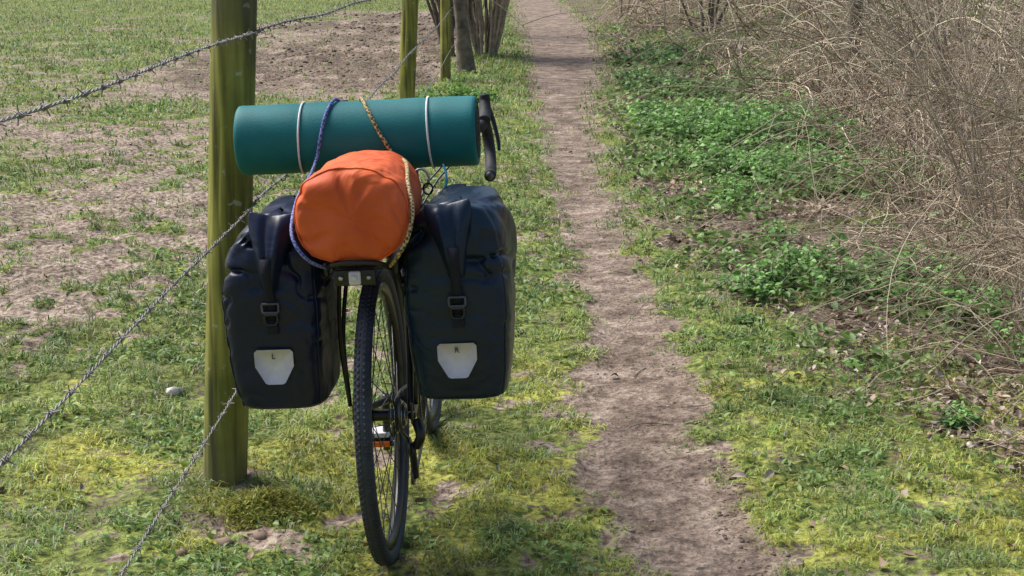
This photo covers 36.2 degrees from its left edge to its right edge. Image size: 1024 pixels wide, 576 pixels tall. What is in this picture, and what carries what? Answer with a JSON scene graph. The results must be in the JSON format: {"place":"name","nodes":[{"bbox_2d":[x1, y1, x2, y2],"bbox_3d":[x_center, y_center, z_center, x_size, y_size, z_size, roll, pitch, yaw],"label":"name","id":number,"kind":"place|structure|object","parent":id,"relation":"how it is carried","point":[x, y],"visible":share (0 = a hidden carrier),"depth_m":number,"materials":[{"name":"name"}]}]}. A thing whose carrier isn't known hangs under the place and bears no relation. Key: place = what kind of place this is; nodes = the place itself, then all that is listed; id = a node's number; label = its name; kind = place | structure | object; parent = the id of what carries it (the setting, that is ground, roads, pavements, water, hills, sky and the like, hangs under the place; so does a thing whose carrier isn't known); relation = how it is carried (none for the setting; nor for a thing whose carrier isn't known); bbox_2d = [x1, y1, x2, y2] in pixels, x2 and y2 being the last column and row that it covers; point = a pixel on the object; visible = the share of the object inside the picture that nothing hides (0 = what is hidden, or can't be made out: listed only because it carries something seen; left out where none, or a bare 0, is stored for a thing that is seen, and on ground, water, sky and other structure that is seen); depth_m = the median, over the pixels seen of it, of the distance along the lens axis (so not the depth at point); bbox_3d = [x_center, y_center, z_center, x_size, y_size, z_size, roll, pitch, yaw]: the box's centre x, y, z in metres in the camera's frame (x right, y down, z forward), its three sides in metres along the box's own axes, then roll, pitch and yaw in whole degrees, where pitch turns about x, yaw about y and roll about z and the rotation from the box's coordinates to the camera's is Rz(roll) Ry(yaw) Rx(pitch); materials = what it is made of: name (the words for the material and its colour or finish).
{"place":"outdoors","nodes":[
{"label":"outdoors","id":0,"kind":"place"},
{"bbox_2d":[0,36,792,574],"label":"gravel and soil crumbs","id":1,"kind":"structure","parent":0,"point":[540,230],"depth_m":7.67,"materials":[{"name":"brown soil"}]},
{"bbox_2d":[0,0,1023,575],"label":"ground","id":2,"kind":"structure","parent":0,"point":[652,484],"depth_m":5.46,"materials":[{"name":"soil"}]},
{"bbox_2d":[166,386,182,397],"bbox_3d":[-1.101,0.338,5.119,0.050,0.044,0.041,-10,16,-39],"label":"rock","id":3,"kind":"object","parent":2,"relation":"on","point":[173,389],"visible":0.91,"depth_m":5.10,"materials":[{"name":"grey stone"}]},
{"bbox_2d":[100,452,294,556],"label":"soil clods","id":4,"kind":"object","parent":2,"relation":"on","point":[260,534],"visible":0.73,"depth_m":3.84,"materials":[{"name":"brown soil"}]},
{"bbox_2d":[203,0,256,486],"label":"fence post","id":5,"kind":"object","parent":2,"relation":"on","point":[230,184],"visible":0.64,"depth_m":3.98,"materials":[{"name":"green wood"}]},
{"bbox_2d":[0,0,455,575],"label":"barbed wire fence","id":6,"kind":"object","parent":5,"relation":"attached to","point":[18,114],"visible":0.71,"depth_m":2.98,"materials":[{"name":"grey metal"}]},
{"bbox_2d":[219,484,324,531],"bbox_3d":[-0.612,0.544,4.007,0.274,0.096,0.227,0,12,0],"label":"moss tuft","id":7,"kind":"object","parent":2,"relation":"on","point":[286,496],"visible":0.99,"depth_m":3.97,"materials":[{"name":"green plant"}]},
{"bbox_2d":[185,12,455,99],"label":"poached mud clods","id":8,"kind":"object","parent":2,"relation":"on","point":[350,49],"visible":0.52,"depth_m":22.54,"materials":[{"name":"brown soil"}]},
{"bbox_2d":[398,0,418,98],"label":"fence post","id":9,"kind":"object","parent":2,"relation":"on","point":[408,41],"visible":0.57,"depth_m":10.60,"materials":[{"name":"green wood"}]},
{"bbox_2d":[321,94,500,565],"bbox_3d":[-0.286,0.045,4.154,0.496,1.001,1.721,-2,12,3],"label":"touring bicycle","id":10,"kind":"object","parent":2,"relation":"on","point":[375,279],"visible":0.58,"depth_m":3.67,"materials":[{"name":"rubber"}]},
{"bbox_2d":[221,195,340,408],"bbox_3d":[-0.519,0.029,3.581,0.250,0.458,0.374,-2,12,3],"label":"pannier bag","id":11,"kind":"object","parent":10,"relation":"attached to","point":[279,306],"visible":0.81,"depth_m":3.44,"materials":[{"name":"fabric"}]},
{"bbox_2d":[290,98,340,269],"bbox_3d":[-0.423,-0.243,3.558,0.095,0.342,0.574,-2,12,3],"label":"bungee cord","id":12,"kind":"object","parent":10,"relation":"attached to","point":[297,248],"visible":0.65,"depth_m":3.57,"materials":[{"name":"blue fabric"}]},
{"bbox_2d":[233,96,480,174],"bbox_3d":[-0.365,-0.363,3.731,0.572,0.174,0.174,-2,12,3],"label":"foam sleeping mat","id":13,"kind":"object","parent":10,"relation":"on","point":[432,132],"visible":0.96,"depth_m":3.66,"materials":[{"name":"teal plastic"}]},
{"bbox_2d":[294,150,421,261],"bbox_3d":[-0.333,-0.184,3.470,0.249,0.217,0.393,-2,12,3],"label":"orange dry bag","id":14,"kind":"object","parent":10,"relation":"on","point":[352,206],"visible":0.94,"depth_m":3.29,"materials":[{"name":"fabric"}]},
{"bbox_2d":[415,164,447,194],"bbox_3d":[-0.191,-0.252,3.645,0.085,0.070,0.025,-2,12,3],"label":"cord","id":15,"kind":"object","parent":14,"relation":"attached to","point":[426,184],"visible":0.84,"depth_m":3.64,"materials":[{"name":"fabric"}]},
{"bbox_2d":[359,96,414,267],"bbox_3d":[-0.281,-0.247,3.554,0.080,0.339,0.598,-2,12,-11],"label":"bungee cord","id":16,"kind":"object","parent":10,"relation":"attached to","point":[409,191],"visible":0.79,"depth_m":3.35,"materials":[{"name":"beige fabric"}]},
{"bbox_2d":[393,184,516,399],"bbox_3d":[-0.120,0.005,3.558,0.264,0.459,0.376,-2,12,3],"label":"pannier bag","id":17,"kind":"object","parent":10,"relation":"attached to","point":[456,260],"visible":0.99,"depth_m":3.42,"materials":[{"name":"fabric"}]},
{"bbox_2d":[440,0,450,81],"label":"fence post","id":18,"kind":"object","parent":2,"relation":"on","point":[445,37],"visible":0.69,"depth_m":17.17,"materials":[{"name":"green wood"}]},
{"bbox_2d":[415,78,500,105],"bbox_3d":[-0.527,-1.853,14.782,0.780,0.276,1.620,2,12,10],"label":"ivy clump","id":19,"kind":"object","parent":2,"relation":"on","point":[465,90],"visible":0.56,"depth_m":14.72,"materials":[{"name":"green plant"}]},
{"bbox_2d":[453,0,475,72],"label":"bare tree","id":20,"kind":"object","parent":2,"relation":"on","point":[464,56],"visible":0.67,"depth_m":18.34,"materials":[{"name":"brown plant"}]},
{"bbox_2d":[472,0,489,33],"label":"hazel coppice","id":21,"kind":"object","parent":2,"relation":"on","point":[482,14],"visible":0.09,"depth_m":26.51,"materials":[{"name":"brown plant"}]},
{"bbox_2d":[472,0,497,51],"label":"hazel coppice","id":22,"kind":"object","parent":2,"relation":"on","point":[487,24],"visible":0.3,"depth_m":21.51,"materials":[{"name":"brown plant"}]},
{"bbox_2d":[465,0,509,56],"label":"hazel coppice","id":23,"kind":"object","parent":2,"relation":"on","point":[497,24],"visible":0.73,"depth_m":21.15,"materials":[{"name":"brown plant"}]},
{"bbox_2d":[0,0,1023,575],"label":"grass","id":24,"kind":"structure","parent":2,"relation":"on","point":[488,446],"depth_m":5.14,"materials":[{"name":"green plant"}]},
{"bbox_2d":[0,0,1023,575],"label":"ground weeds","id":25,"kind":"object","parent":2,"relation":"on","point":[700,238],"visible":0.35,"depth_m":5.80,"materials":[{"name":"green plant"}]},
{"bbox_2d":[0,0,1023,574],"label":"dead leaf litter","id":26,"kind":"object","parent":2,"relation":"on","point":[992,426],"visible":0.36,"depth_m":5.90,"materials":[{"name":"brown plant"}]},
{"bbox_2d":[426,0,604,64],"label":"hazel coppice","id":27,"kind":"object","parent":2,"relation":"on","point":[434,13],"visible":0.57,"depth_m":21.06,"materials":[{"name":"brown plant"}]},
{"bbox_2d":[618,0,639,15],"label":"hazel coppice","id":28,"kind":"object","parent":2,"relation":"on","point":[634,2],"visible":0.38,"depth_m":32.53,"materials":[{"name":"brown plant"}]},
{"bbox_2d":[629,423,673,427],"bbox_3d":[0.428,0.421,4.842,0.144,0.007,0.020,-3,12,-12],"label":"twig","id":29,"kind":"object","parent":2,"relation":"on","point":[651,423],"visible":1,"depth_m":4.85,"materials":[{"name":"wood"}]},
{"bbox_2d":[680,0,727,35],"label":"hazel coppice","id":30,"kind":"object","parent":2,"relation":"on","point":[712,11],"visible":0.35,"depth_m":23.70,"materials":[{"name":"brown plant"}]},
{"bbox_2d":[666,417,790,575],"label":"trodden clods","id":31,"kind":"object","parent":2,"relation":"on","point":[741,541],"visible":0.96,"depth_m":4.06,"materials":[{"name":"brown soil"}]},
{"bbox_2d":[607,35,939,106],"bbox_3d":[2.556,-2.657,17.580,2.954,0.678,8.579,0,12,0],"label":"nettle patch","id":32,"kind":"object","parent":2,"relation":"on","point":[674,52],"visible":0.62,"depth_m":16.13,"materials":[{"name":"green plant"}]},
{"bbox_2d":[621,90,949,208],"bbox_3d":[1.693,-1.196,11.336,1.755,0.446,5.805,0,12,0],"label":"nettle patch","id":33,"kind":"object","parent":2,"relation":"on","point":[722,123],"visible":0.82,"depth_m":10.75,"materials":[{"name":"green plant"}]},
{"bbox_2d":[554,0,1023,407],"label":"bramble thicket","id":34,"kind":"object","parent":2,"relation":"on","point":[972,248],"visible":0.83,"depth_m":6.52,"materials":[{"name":"beige plant"}]},
{"bbox_2d":[566,0,1023,112],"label":"bramble thicket","id":35,"kind":"object","parent":2,"relation":"on","point":[671,22],"visible":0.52,"depth_m":17.91,"materials":[{"name":"brown plant"}]},
{"bbox_2d":[584,0,1023,539],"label":"fallen twigs","id":36,"kind":"object","parent":2,"relation":"on","point":[910,352],"visible":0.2,"depth_m":6.35,"materials":[{"name":"brown wood"}]},
{"bbox_2d":[601,0,1023,222],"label":"bramble thicket","id":37,"kind":"object","parent":2,"relation":"on","point":[884,91],"visible":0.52,"depth_m":11.60,"materials":[{"name":"brown plant"}]},
{"bbox_2d":[840,0,863,74],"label":"bare tree","id":38,"kind":"object","parent":2,"relation":"on","point":[846,31],"visible":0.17,"depth_m":14.94,"materials":[{"name":"brown plant"}]},
{"bbox_2d":[732,312,982,429],"bbox_3d":[1.163,0.249,5.431,0.205,0.080,1.504,-4,13,-19],"label":"leafy weed","id":39,"kind":"object","parent":2,"relation":"on","point":[956,418],"visible":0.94,"depth_m":4.83,"materials":[{"name":"green plant"}]},
{"bbox_2d":[712,219,1023,366],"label":"nettle patch","id":40,"kind":"object","parent":2,"relation":"on","point":[774,274],"visible":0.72,"depth_m":6.50,"materials":[{"name":"green plant"}]},
{"bbox_2d":[775,0,1023,269],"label":"hawthorn shrub","id":41,"kind":"object","parent":2,"relation":"on","point":[971,143],"visible":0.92,"depth_m":6.83,"materials":[{"name":"brown plant"}]},
{"bbox_2d":[814,0,1023,124],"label":"hawthorn shrub","id":42,"kind":"object","parent":2,"relation":"on","point":[890,27],"visible":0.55,"depth_m":10.71,"materials":[{"name":"brown plant"}]}
]}

